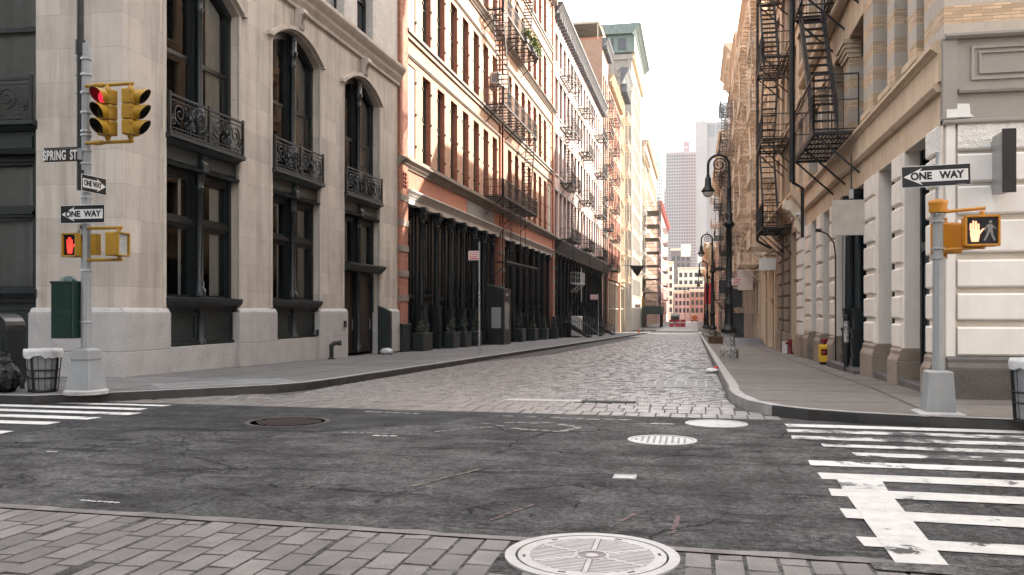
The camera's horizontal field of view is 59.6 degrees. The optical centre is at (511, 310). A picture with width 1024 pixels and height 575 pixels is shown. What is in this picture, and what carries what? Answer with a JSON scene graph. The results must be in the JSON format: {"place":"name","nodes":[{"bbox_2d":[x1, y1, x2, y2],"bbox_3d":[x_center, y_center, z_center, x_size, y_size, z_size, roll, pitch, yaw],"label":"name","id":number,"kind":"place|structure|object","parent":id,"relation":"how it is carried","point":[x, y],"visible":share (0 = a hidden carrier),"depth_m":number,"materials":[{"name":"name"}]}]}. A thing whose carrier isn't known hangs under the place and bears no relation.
{"place":"outdoors","nodes":[
{"label":"outdoors","id":0,"kind":"place"},
{"bbox_2d":[0,321,668,395],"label":"pavement","id":1,"kind":"structure","parent":0,"point":[306,370],"depth_m":23.92,"materials":[{"name":"concrete"}]},
{"bbox_2d":[0,350,22,392],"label":"rubbish bag","id":2,"kind":"object","parent":1,"relation":"on","point":[11,378],"visible":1,"depth_m":16.03,"materials":[{"name":"plastic"}]},
{"bbox_2d":[0,313,25,388],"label":"collection box","id":3,"kind":"object","parent":1,"relation":"on","point":[13,334],"visible":0.66,"depth_m":16.61,"materials":[{"name":"metal"}]},
{"bbox_2d":[23,348,63,392],"bbox_3d":[-8.504,1.089,16.228,0.666,0.786,0.660,0,0,12],"label":"litter basket","id":4,"kind":"object","parent":1,"relation":"on","point":[42,368],"visible":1,"depth_m":16.02,"materials":[{"name":"black metal"}]},
{"bbox_2d":[63,0,108,395],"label":"signal pole","id":5,"kind":"object","parent":1,"relation":"on","point":[86,377],"visible":0.98,"depth_m":15.76,"materials":[{"name":"metal"}]},
{"bbox_2d":[43,147,82,161],"bbox_3d":[-7.935,-2.750,15.821,0.763,0.250,0.056,0,0,12],"label":"street name sign","id":6,"kind":"object","parent":5,"relation":"attached to","point":[60,154],"visible":1,"depth_m":15.80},
{"bbox_2d":[50,276,80,338],"bbox_3d":[-7.845,-0.050,15.852,0.470,1.100,0.410,0,0,12],"label":"relay box","id":7,"kind":"object","parent":5,"relation":"attached to","point":[65,307],"visible":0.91,"depth_m":15.67,"materials":[{"name":"metal"}]},
{"bbox_2d":[61,233,81,257],"bbox_3d":[-7.722,-1.140,15.755,0.300,0.420,0.260,0,0,12],"label":"pedestrian signal","id":8,"kind":"object","parent":5,"relation":"attached to","point":[71,245],"visible":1,"depth_m":15.67,"materials":[{"name":"yellow"}]},
{"bbox_2d":[60,204,104,223],"bbox_3d":[-7.512,-1.680,15.686,0.880,0.320,0.071,0,0,12],"label":"one way sign","id":9,"kind":"object","parent":5,"relation":"attached to","point":[69,214],"visible":1,"depth_m":15.66,"materials":[{"name":"metal"}]},
{"bbox_2d":[80,170,105,194],"bbox_3d":[-7.415,-2.255,15.856,0.041,0.370,0.660,0,0,12],"label":"one way sign","id":10,"kind":"object","parent":5,"relation":"attached to","point":[92,184],"visible":1,"depth_m":15.80,"materials":[{"name":"black metal"}]},
{"bbox_2d":[89,84,117,141],"bbox_3d":[-7.087,-3.432,15.469,0.314,1.004,0.450,0,0,21],"label":"traffic light","id":11,"kind":"object","parent":5,"relation":"attached to","point":[104,111],"visible":1,"depth_m":15.47,"materials":[{"name":"yellow metal"}]},
{"bbox_2d":[97,89,110,134],"bbox_3d":[-7.074,-3.432,15.501,0.314,0.780,0.040,0,0,21],"label":"section door","id":12,"kind":"structure","parent":11,"relation":"in","point":[108,90],"depth_m":15.44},
{"bbox_2d":[87,226,129,261],"bbox_3d":[-7.126,-1.160,15.663,0.719,0.616,0.400,0,0,5],"label":"pedestrian signal","id":13,"kind":"object","parent":5,"relation":"attached to","point":[117,243],"visible":1,"depth_m":15.65,"materials":[{"name":"metal"}]},
{"bbox_2d":[85,82,150,144],"bbox_3d":[-6.886,-3.432,15.567,1.228,1.094,0.314,0,0,6],"label":"traffic light","id":14,"kind":"object","parent":5,"relation":"attached to","point":[134,111],"visible":0.99,"depth_m":15.45,"materials":[{"name":"yellow metal"}]},
{"bbox_2d":[148,378,296,387],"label":"ramp","id":15,"kind":"structure","parent":1,"relation":"on","point":[214,383],"depth_m":17.99,"materials":[{"name":"concrete"}]},
{"bbox_2d":[378,306,391,353],"bbox_3d":[-5.091,0.793,35.845,0.512,1.924,0.300,0,0,12],"label":"steel cabinet","id":16,"kind":"object","parent":1,"relation":"on","point":[384,327],"visible":0.69,"depth_m":35.71,"materials":[{"name":"metal"}]},
{"bbox_2d":[412,312,432,350],"bbox_3d":[-4.024,0.907,40.297,0.560,1.832,1.510,0,0,12],"label":"planter","id":17,"kind":"object","parent":1,"relation":"on","point":[422,341],"visible":0.99,"depth_m":39.78,"materials":[{"name":"metal"}]},
{"bbox_2d":[443,311,460,347],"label":"planter","id":18,"kind":"object","parent":1,"relation":"on","point":[451,338],"visible":1,"depth_m":44.63,"materials":[{"name":"metal"}]},
{"bbox_2d":[348,0,557,355],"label":"store building","id":19,"kind":"structure","parent":1,"relation":"on","point":[476,159],"depth_m":51.24,"materials":[{"name":"stone"}]},
{"bbox_2d":[423,81,425,163],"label":"window","id":20,"kind":"structure","parent":19,"relation":"in","point":[424,83],"depth_m":42.94,"materials":[{"name":"black glass"}]},
{"bbox_2d":[522,28,542,60],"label":"balcony plants","id":21,"kind":"object","parent":19,"relation":"on","point":[536,50],"visible":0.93,"depth_m":62.60,"materials":[{"name":"green plant"}]},
{"bbox_2d":[458,314,471,346],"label":"planter","id":22,"kind":"object","parent":1,"relation":"on","point":[465,338],"visible":0.96,"depth_m":47.18,"materials":[{"name":"metal"}]},
{"bbox_2d":[470,311,482,345],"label":"planter","id":23,"kind":"object","parent":1,"relation":"on","point":[475,337],"visible":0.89,"depth_m":49.58,"materials":[{"name":"metal"}]},
{"bbox_2d":[477,242,481,356],"bbox_3d":[-1.197,-0.389,32.804,0.180,4.220,0.171,0,0,12],"label":"sign post","id":24,"kind":"object","parent":1,"relation":"on","point":[479,355],"visible":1,"depth_m":32.77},
{"bbox_2d":[486,284,510,344],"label":"entrance vestibule","id":25,"kind":"object","parent":1,"relation":"on","point":[498,303],"visible":1,"depth_m":53.52,"materials":[{"name":"grey"}]},
{"bbox_2d":[515,310,525,341],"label":"planter","id":26,"kind":"object","parent":1,"relation":"on","point":[520,333],"visible":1,"depth_m":62.32,"materials":[{"name":"metal"}]},
{"bbox_2d":[563,312,591,337],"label":"stoop","id":27,"kind":"object","parent":1,"relation":"on","point":[571,325],"visible":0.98,"depth_m":85.44,"materials":[{"name":"black metal"}]},
{"bbox_2d":[555,1,607,337],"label":"loft building","id":28,"kind":"structure","parent":1,"relation":"on","point":[581,106],"depth_m":93.83,"materials":[{"name":"white paint"}]},
{"bbox_2d":[642,306,663,327],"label":"sidewalk shed","id":29,"kind":"structure","parent":1,"relation":"on","point":[646,310],"depth_m":213.04,"materials":[{"name":"green metal"}]},
{"bbox_2d":[643,197,660,305],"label":"scaffold","id":30,"kind":"object","parent":29,"relation":"on","point":[654,226],"visible":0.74,"depth_m":221.67,"materials":[{"name":"black metal"}]},
{"bbox_2d":[104,338,807,420],"bbox_3d":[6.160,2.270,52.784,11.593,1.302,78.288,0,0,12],"label":"cobbled street","id":31,"kind":"structure","parent":0,"point":[604,372],"depth_m":18.48,"materials":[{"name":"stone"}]},
{"bbox_2d":[505,398,581,402],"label":"stone slab","id":32,"kind":"structure","parent":31,"relation":"on","point":[541,400],"depth_m":15.99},
{"bbox_2d":[641,381,707,388],"bbox_3d":[3.669,1.712,20.102,1.420,0.135,2.060,0,0,12],"label":"road marking","id":33,"kind":"object","parent":31,"relation":"on","point":[675,384],"visible":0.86,"depth_m":20.02,"materials":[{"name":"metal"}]},
{"bbox_2d":[0,507,941,574],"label":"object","id":34,"kind":"structure","parent":0,"point":[499,565],"depth_m":5.98,"materials":[{"name":"stone"}]},
{"bbox_2d":[0,503,968,565],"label":"crossing edge","id":35,"kind":"object","parent":34,"relation":"on","point":[428,532],"visible":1,"depth_m":6.62,"materials":[{"name":"stone"}]},
{"bbox_2d":[870,562,1023,574],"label":"road patch","id":36,"kind":"object","parent":34,"relation":"on","point":[952,569],"visible":1,"depth_m":5.58,"materials":[{"name":"asphalt"}]},
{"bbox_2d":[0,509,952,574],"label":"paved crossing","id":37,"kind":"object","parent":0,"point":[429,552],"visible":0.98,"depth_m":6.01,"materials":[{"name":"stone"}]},
{"bbox_2d":[505,533,679,574],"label":"manhole cover","id":38,"kind":"object","parent":37,"relation":"on","point":[551,556],"visible":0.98,"depth_m":5.91,"materials":[{"name":"metal"}]},
{"bbox_2d":[0,402,1023,567],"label":"cross street","id":39,"kind":"structure","parent":0,"point":[757,485],"depth_m":8.66,"materials":[{"name":"asphalt"}]},
{"bbox_2d":[0,402,167,433],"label":"crosswalk","id":40,"kind":"structure","parent":39,"relation":"on","point":[48,416],"depth_m":14.31,"materials":[{"name":"paint"}]},
{"bbox_2d":[0,402,477,431],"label":"road patch","id":41,"kind":"object","parent":39,"relation":"on","point":[198,417],"visible":0.86,"depth_m":13.54,"materials":[{"name":"asphalt"}]},
{"bbox_2d":[245,417,329,426],"bbox_3d":[-3.260,1.640,13.016,1.200,0.040,1.200,0,0,12],"label":"manhole cover","id":42,"kind":"object","parent":39,"relation":"on","point":[277,419],"visible":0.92,"depth_m":13.01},
{"bbox_2d":[481,422,579,431],"bbox_3d":[0.336,1.622,12.554,0.885,0.001,1.424,0,0,-42],"label":"road marking","id":43,"kind":"object","parent":39,"relation":"on","point":[577,427],"visible":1,"depth_m":12.47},
{"bbox_2d":[628,435,696,444],"bbox_3d":[1.881,1.640,11.200,0.860,0.040,0.860,0,0,12],"label":"manhole cover","id":44,"kind":"object","parent":39,"relation":"on","point":[661,440],"visible":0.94,"depth_m":11.15,"materials":[{"name":"metal"}]},
{"bbox_2d":[685,419,747,427],"bbox_3d":[2.925,1.640,12.814,0.880,0.040,0.880,0,0,12],"label":"manhole cover","id":45,"kind":"object","parent":39,"relation":"on","point":[711,423],"visible":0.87,"depth_m":12.83,"materials":[{"name":"metal"}]},
{"bbox_2d":[837,479,886,488],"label":"crosswalk","id":46,"kind":"structure","parent":39,"relation":"on","point":[862,484],"depth_m":8.29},
{"bbox_2d":[842,488,947,564],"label":"crosswalk","id":47,"kind":"structure","parent":39,"relation":"on","point":[899,534],"depth_m":6.66,"materials":[{"name":"paint"}]},
{"bbox_2d":[785,424,1023,472],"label":"crosswalk","id":48,"kind":"structure","parent":39,"relation":"on","point":[916,466],"depth_m":9.46,"materials":[{"name":"paint"}]},
{"bbox_2d":[787,429,1023,461],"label":"crosswalk","id":49,"kind":"structure","parent":39,"relation":"on","point":[987,458],"depth_m":10.88,"materials":[{"name":"paint"}]},
{"bbox_2d":[818,472,1023,554],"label":"crosswalk","id":50,"kind":"structure","parent":39,"relation":"on","point":[1008,549],"depth_m":7.54,"materials":[{"name":"paint"}]},
{"bbox_2d":[473,337,639,362],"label":"curb","id":51,"kind":"structure","parent":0,"point":[556,351],"depth_m":48.70,"materials":[{"name":"concrete"}]},
{"bbox_2d":[558,0,740,202],"label":"sky","id":52,"kind":"structure","parent":0,"point":[684,40],"materials":[{"name":"white"}]},
{"bbox_2d":[630,322,700,338],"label":"cobbled street","id":53,"kind":"structure","parent":0,"point":[691,326],"depth_m":134.34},
{"bbox_2d":[697,321,1012,419],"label":"pavement","id":54,"kind":"structure","parent":0,"point":[766,373],"depth_m":16.89,"materials":[{"name":"concrete"}]},
{"bbox_2d":[697,260,709,337],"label":"street lamp","id":55,"kind":"object","parent":54,"relation":"on","point":[707,331],"visible":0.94,"depth_m":87.85,"materials":[{"name":"black metal"}]},
{"bbox_2d":[698,233,716,335],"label":"street lamp","id":56,"kind":"object","parent":54,"relation":"on","point":[712,327],"visible":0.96,"depth_m":61.70,"materials":[{"name":"black metal"}]},
{"bbox_2d":[701,150,738,357],"bbox_3d":[7.694,-2.095,33.130,1.350,7.700,0.680,0,0,12],"label":"street lamp","id":57,"kind":"object","parent":54,"relation":"on","point":[729,348],"visible":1,"depth_m":32.97,"materials":[{"name":"black metal"}]},
{"bbox_2d":[719,42,734,312],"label":"cream building","id":58,"kind":"structure","parent":54,"relation":"on","point":[725,62],"depth_m":96.93,"materials":[{"name":"beige stone"}]},
{"bbox_2d":[723,31,745,312],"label":"tan building","id":59,"kind":"structure","parent":54,"relation":"on","point":[729,144],"depth_m":80.33,"materials":[{"name":"stone"}]},
{"bbox_2d":[733,313,743,337],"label":"door","id":60,"kind":"structure","parent":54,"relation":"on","point":[739,321],"depth_m":61.56,"materials":[{"name":"black metal"}]},
{"bbox_2d":[731,0,766,338],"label":"cream building","id":61,"kind":"structure","parent":54,"relation":"on","point":[752,321],"depth_m":62.78,"materials":[{"name":"beige stone"}]},
{"bbox_2d":[733,286,754,306],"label":"hanging sign","id":62,"kind":"object","parent":61,"relation":"attached to","point":[737,297],"visible":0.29,"depth_m":60.32,"materials":[{"name":"black metal"}]},
{"bbox_2d":[738,268,758,289],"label":"hanging sign","id":63,"kind":"object","parent":61,"relation":"attached to","point":[746,276],"visible":0.96,"depth_m":58.56,"materials":[{"name":"grey metal"}]},
{"bbox_2d":[735,337,764,345],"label":"loading ramp","id":64,"kind":"structure","parent":54,"relation":"on","point":[748,342],"depth_m":54.30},
{"bbox_2d":[753,11,767,345],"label":"cream building","id":65,"kind":"structure","parent":54,"relation":"on","point":[764,305],"depth_m":54.55,"materials":[{"name":"beige stone"}]},
{"bbox_2d":[818,345,826,364],"bbox_3d":[9.529,1.360,27.352,0.279,0.618,0.282,0,0,12],"label":"newspaper box","id":66,"kind":"object","parent":54,"relation":"on","point":[822,354],"visible":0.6,"depth_m":27.24,"materials":[{"name":"yellow metal"}]},
{"bbox_2d":[844,314,848,370],"bbox_3d":[8.628,0.848,23.090,0.127,1.470,0.127,0,0,12],"label":"bollard","id":67,"kind":"object","parent":54,"relation":"on","point":[846,340],"visible":0.94,"depth_m":23.04,"materials":[{"name":"black metal"}]},
{"bbox_2d":[772,405,1023,430],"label":"kerb","id":68,"kind":"structure","parent":54,"relation":"on","point":[816,414],"depth_m":12.65,"materials":[{"name":"concrete"}]},
{"bbox_2d":[911,152,966,416],"bbox_3d":[6.044,-0.380,12.697,0.594,3.720,0.594,0,0,12],"label":"signal pole","id":69,"kind":"object","parent":54,"relation":"on","point":[938,394],"visible":1,"depth_m":12.63,"materials":[{"name":"metal"}]},
{"bbox_2d":[901,163,970,187],"bbox_3d":[5.999,-1.900,12.675,0.923,0.340,0.061,0,0,12],"label":"one way sign","id":70,"kind":"object","parent":69,"relation":"attached to","point":[935,175],"visible":1,"depth_m":12.65,"materials":[{"name":"metal"}]},
{"bbox_2d":[930,218,961,258],"bbox_3d":[6.238,-1.030,12.843,0.340,0.580,0.260,0,0,-9],"label":"pedestrian signal","id":71,"kind":"object","parent":69,"relation":"attached to","point":[951,234],"visible":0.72,"depth_m":12.72,"materials":[{"name":"metal"}]},
{"bbox_2d":[943,206,1000,251],"bbox_3d":[6.416,-1.135,12.506,0.689,0.618,0.260,0,0,15],"label":"pedestrian signal","id":72,"kind":"object","parent":69,"relation":"attached to","point":[981,230],"visible":1,"depth_m":12.40,"materials":[{"name":"orange"}]},
{"bbox_2d":[1008,357,1023,422],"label":"litter basket","id":73,"kind":"object","parent":54,"relation":"on","point":[1016,366],"visible":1,"depth_m":11.77,"materials":[{"name":"black metal"}]},
{"bbox_3d":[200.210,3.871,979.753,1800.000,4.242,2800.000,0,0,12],"label":"ground","id":74,"kind":"structure","parent":0,"visible":0},
{"bbox_2d":[0,0,405,376],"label":"corner building","id":75,"kind":"structure","parent":74,"relation":"on","point":[249,199],"depth_m":24.67,"materials":[{"name":"stone"}]},
{"bbox_2d":[0,154,35,288],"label":"window frame","id":76,"kind":"structure","parent":75,"relation":"in","point":[7,213],"depth_m":20.46,"materials":[{"name":"black metal"}]},
{"bbox_2d":[0,27,35,34],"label":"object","id":77,"kind":"structure","parent":75,"relation":"in","point":[26,29],"depth_m":20.54,"materials":[{"name":"black metal"}]},
{"bbox_2d":[167,165,230,297],"bbox_3d":[-8.250,-1.330,23.212,0.260,4.460,3.580,0,0,12],"label":"window frame","id":78,"kind":"structure","parent":75,"relation":"in","point":[187,223],"depth_m":23.06,"materials":[{"name":"black metal"}]},
{"bbox_2d":[167,0,230,148],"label":"window frame","id":79,"kind":"structure","parent":75,"relation":"in","point":[189,57],"depth_m":23.12,"materials":[{"name":"black metal"}]},
{"bbox_2d":[273,194,312,299],"bbox_3d":[-7.152,-1.330,28.586,0.260,4.460,3.550,0,0,12],"label":"window frame","id":80,"kind":"structure","parent":75,"relation":"in","point":[283,239],"depth_m":28.39,"materials":[{"name":"black metal"}]},
{"bbox_2d":[273,32,312,177],"bbox_3d":[-7.171,-6.560,28.590,0.220,4.580,3.692,0,0,12],"label":"window frame","id":81,"kind":"structure","parent":75,"relation":"in","point":[284,105],"depth_m":28.41,"materials":[{"name":"black metal"}]},
{"bbox_2d":[343,272,352,352],"bbox_3d":[-6.204,0.100,33.263,0.145,3.040,1.415,0,0,12],"label":"door","id":82,"kind":"structure","parent":75,"relation":"in","point":[348,280],"depth_m":33.69,"materials":[{"name":"brown wood"}]},
{"bbox_2d":[344,78,373,198],"bbox_3d":[-6.030,-6.560,34.174,0.220,4.580,3.886,0,0,12],"label":"window frame","id":83,"kind":"structure","parent":75,"relation":"in","point":[352,82],"depth_m":34.02,"materials":[{"name":"black metal"}]},
{"bbox_2d":[345,214,373,352],"bbox_3d":[-6.010,-0.930,34.170,0.260,5.260,3.750,0,0,12],"label":"window frame","id":84,"kind":"structure","parent":75,"relation":"in","point":[351,220],"depth_m":35.43,"materials":[{"name":"black metal"}]},
{"bbox_2d":[357,0,365,33],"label":"window","id":85,"kind":"structure","parent":75,"relation":"in","point":[361,4],"depth_m":35.09,"materials":[{"name":"black glass"}]},
{"bbox_2d":[361,274,369,350],"bbox_3d":[-5.832,0.100,35.080,0.145,3.040,1.415,0,0,12],"label":"door","id":86,"kind":"structure","parent":75,"relation":"in","point":[365,278],"depth_m":35.33,"materials":[{"name":"brown wood"}]},
{"bbox_2d":[0,332,650,403],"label":"kerb","id":87,"kind":"structure","parent":74,"relation":"on","point":[175,393],"depth_m":17.45,"materials":[{"name":"concrete"}]},
{"bbox_2d":[572,21,613,333],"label":"brick building","id":88,"kind":"structure","parent":74,"relation":"on","point":[599,53],"depth_m":125.49,"materials":[{"name":"orange brick"}]},
{"bbox_2d":[579,26,624,332],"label":"brick building","id":89,"kind":"structure","parent":74,"relation":"on","point":[614,281],"depth_m":138.87,"materials":[{"name":"brown brick"}]},
{"bbox_2d":[578,17,649,330],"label":"tall stone building","id":90,"kind":"structure","parent":74,"relation":"on","point":[628,44],"depth_m":183.77,"materials":[{"name":"beige stone"}]},
{"bbox_2d":[617,67,632,331],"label":"iron front building","id":91,"kind":"structure","parent":74,"relation":"on","point":[625,85],"depth_m":156.70,"materials":[{"name":"beige metal"}]},
{"bbox_2d":[641,153,650,327],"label":"yellow stone building","id":92,"kind":"structure","parent":74,"relation":"on","point":[646,162],"depth_m":217.55,"materials":[{"name":"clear stone"}]},
{"bbox_2d":[641,139,658,325],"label":"brick building","id":93,"kind":"structure","parent":74,"relation":"on","point":[652,175],"depth_m":255.73,"materials":[{"name":"beige brick"}]},
{"bbox_2d":[655,136,665,200],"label":"stepped tower","id":94,"kind":"structure","parent":74,"relation":"on","point":[660,169],"depth_m":1479.40,"materials":[{"name":"concrete"}]},
{"bbox_2d":[656,201,670,323],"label":"pink building","id":95,"kind":"structure","parent":74,"relation":"on","point":[665,227],"depth_m":333.52,"materials":[{"name":"clear stone"}]},
{"bbox_2d":[668,261,673,320],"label":"white building","id":96,"kind":"structure","parent":74,"relation":"on","point":[670,287],"depth_m":416.81,"materials":[{"name":"grey"}]},
{"bbox_2d":[670,244,690,283],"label":"building","id":97,"kind":"structure","parent":74,"relation":"on","point":[681,257],"depth_m":552.36,"materials":[{"name":"grey"}]},
{"bbox_2d":[666,141,695,266],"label":"apartment tower","id":98,"kind":"structure","parent":74,"relation":"on","point":[681,190],"depth_m":884.36,"materials":[{"name":"grey concrete"}]},
{"bbox_2d":[673,290,689,320],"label":"pink white building","id":99,"kind":"structure","parent":74,"relation":"on","point":[681,303],"depth_m":418.60,"materials":[{"name":"grey"}]},
{"bbox_2d":[674,284,703,290],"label":"grey building","id":100,"kind":"structure","parent":74,"relation":"on","point":[681,287],"depth_m":443.64,"materials":[{"name":"grey"}]},
{"bbox_2d":[678,267,704,283],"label":"white building","id":101,"kind":"structure","parent":74,"relation":"on","point":[687,275],"depth_m":463.03,"materials":[{"name":"grey"}]},
{"bbox_2d":[689,289,703,320],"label":"brick building","id":102,"kind":"structure","parent":74,"relation":"on","point":[696,301],"depth_m":415.18,"materials":[{"name":"pink"}]},
{"bbox_2d":[706,242,717,330],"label":"brick building","id":103,"kind":"structure","parent":74,"relation":"on","point":[708,259],"depth_m":182.19,"materials":[{"name":"brown brick"}]},
{"bbox_2d":[695,118,729,266],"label":"slab tower","id":104,"kind":"structure","parent":74,"relation":"on","point":[706,135],"depth_m":975.76,"materials":[{"name":"concrete"}]},
{"bbox_2d":[710,130,729,332],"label":"grey stone building","id":105,"kind":"structure","parent":74,"relation":"on","point":[719,301],"depth_m":131.54,"materials":[{"name":"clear stone"}]},
{"bbox_2d":[699,332,781,415],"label":"kerb","id":106,"kind":"structure","parent":74,"relation":"on","point":[759,407],"depth_m":15.83,"materials":[{"name":"concrete"}]},
{"bbox_2d":[746,0,774,347],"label":"cream building","id":107,"kind":"structure","parent":74,"relation":"on","point":[751,43],"depth_m":49.16,"materials":[{"name":"beige stone"}]},
{"bbox_2d":[756,0,805,356],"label":"stone building","id":108,"kind":"structure","parent":74,"relation":"on","point":[782,224],"depth_m":40.14,"materials":[{"name":"beige stone"}]},
{"bbox_2d":[759,255,776,270],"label":"hanging sign","id":109,"kind":"object","parent":108,"relation":"attached to","point":[767,263],"visible":1,"depth_m":45.76,"materials":[{"name":"grey metal"}]},
{"bbox_2d":[789,0,1023,399],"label":"corner building","id":110,"kind":"structure","parent":74,"relation":"on","point":[891,87],"depth_m":17.82,"materials":[{"name":"beige stone"}]},
{"bbox_2d":[815,229,835,360],"bbox_3d":[9.165,-0.427,26.144,0.587,3.924,0.090,0,0,12],"label":"gooseneck lamp","id":111,"kind":"object","parent":110,"relation":"attached to","point":[817,230],"visible":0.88,"depth_m":26.07,"materials":[{"name":"black metal"}]},
{"bbox_2d":[832,155,865,235],"bbox_3d":[8.240,-2.795,21.791,0.840,1.950,0.060,0,0,12],"label":"hanging sign","id":112,"kind":"object","parent":110,"relation":"attached to","point":[847,217],"visible":0.83,"depth_m":21.77,"materials":[{"name":"grey metal"}]},
{"bbox_2d":[990,128,1015,194],"bbox_3d":[7.953,-2.375,14.522,0.200,1.010,0.700,0,0,12],"label":"blade sign","id":113,"kind":"object","parent":110,"relation":"attached to","point":[1003,145],"visible":1,"depth_m":14.19,"materials":[{"name":"metal"}]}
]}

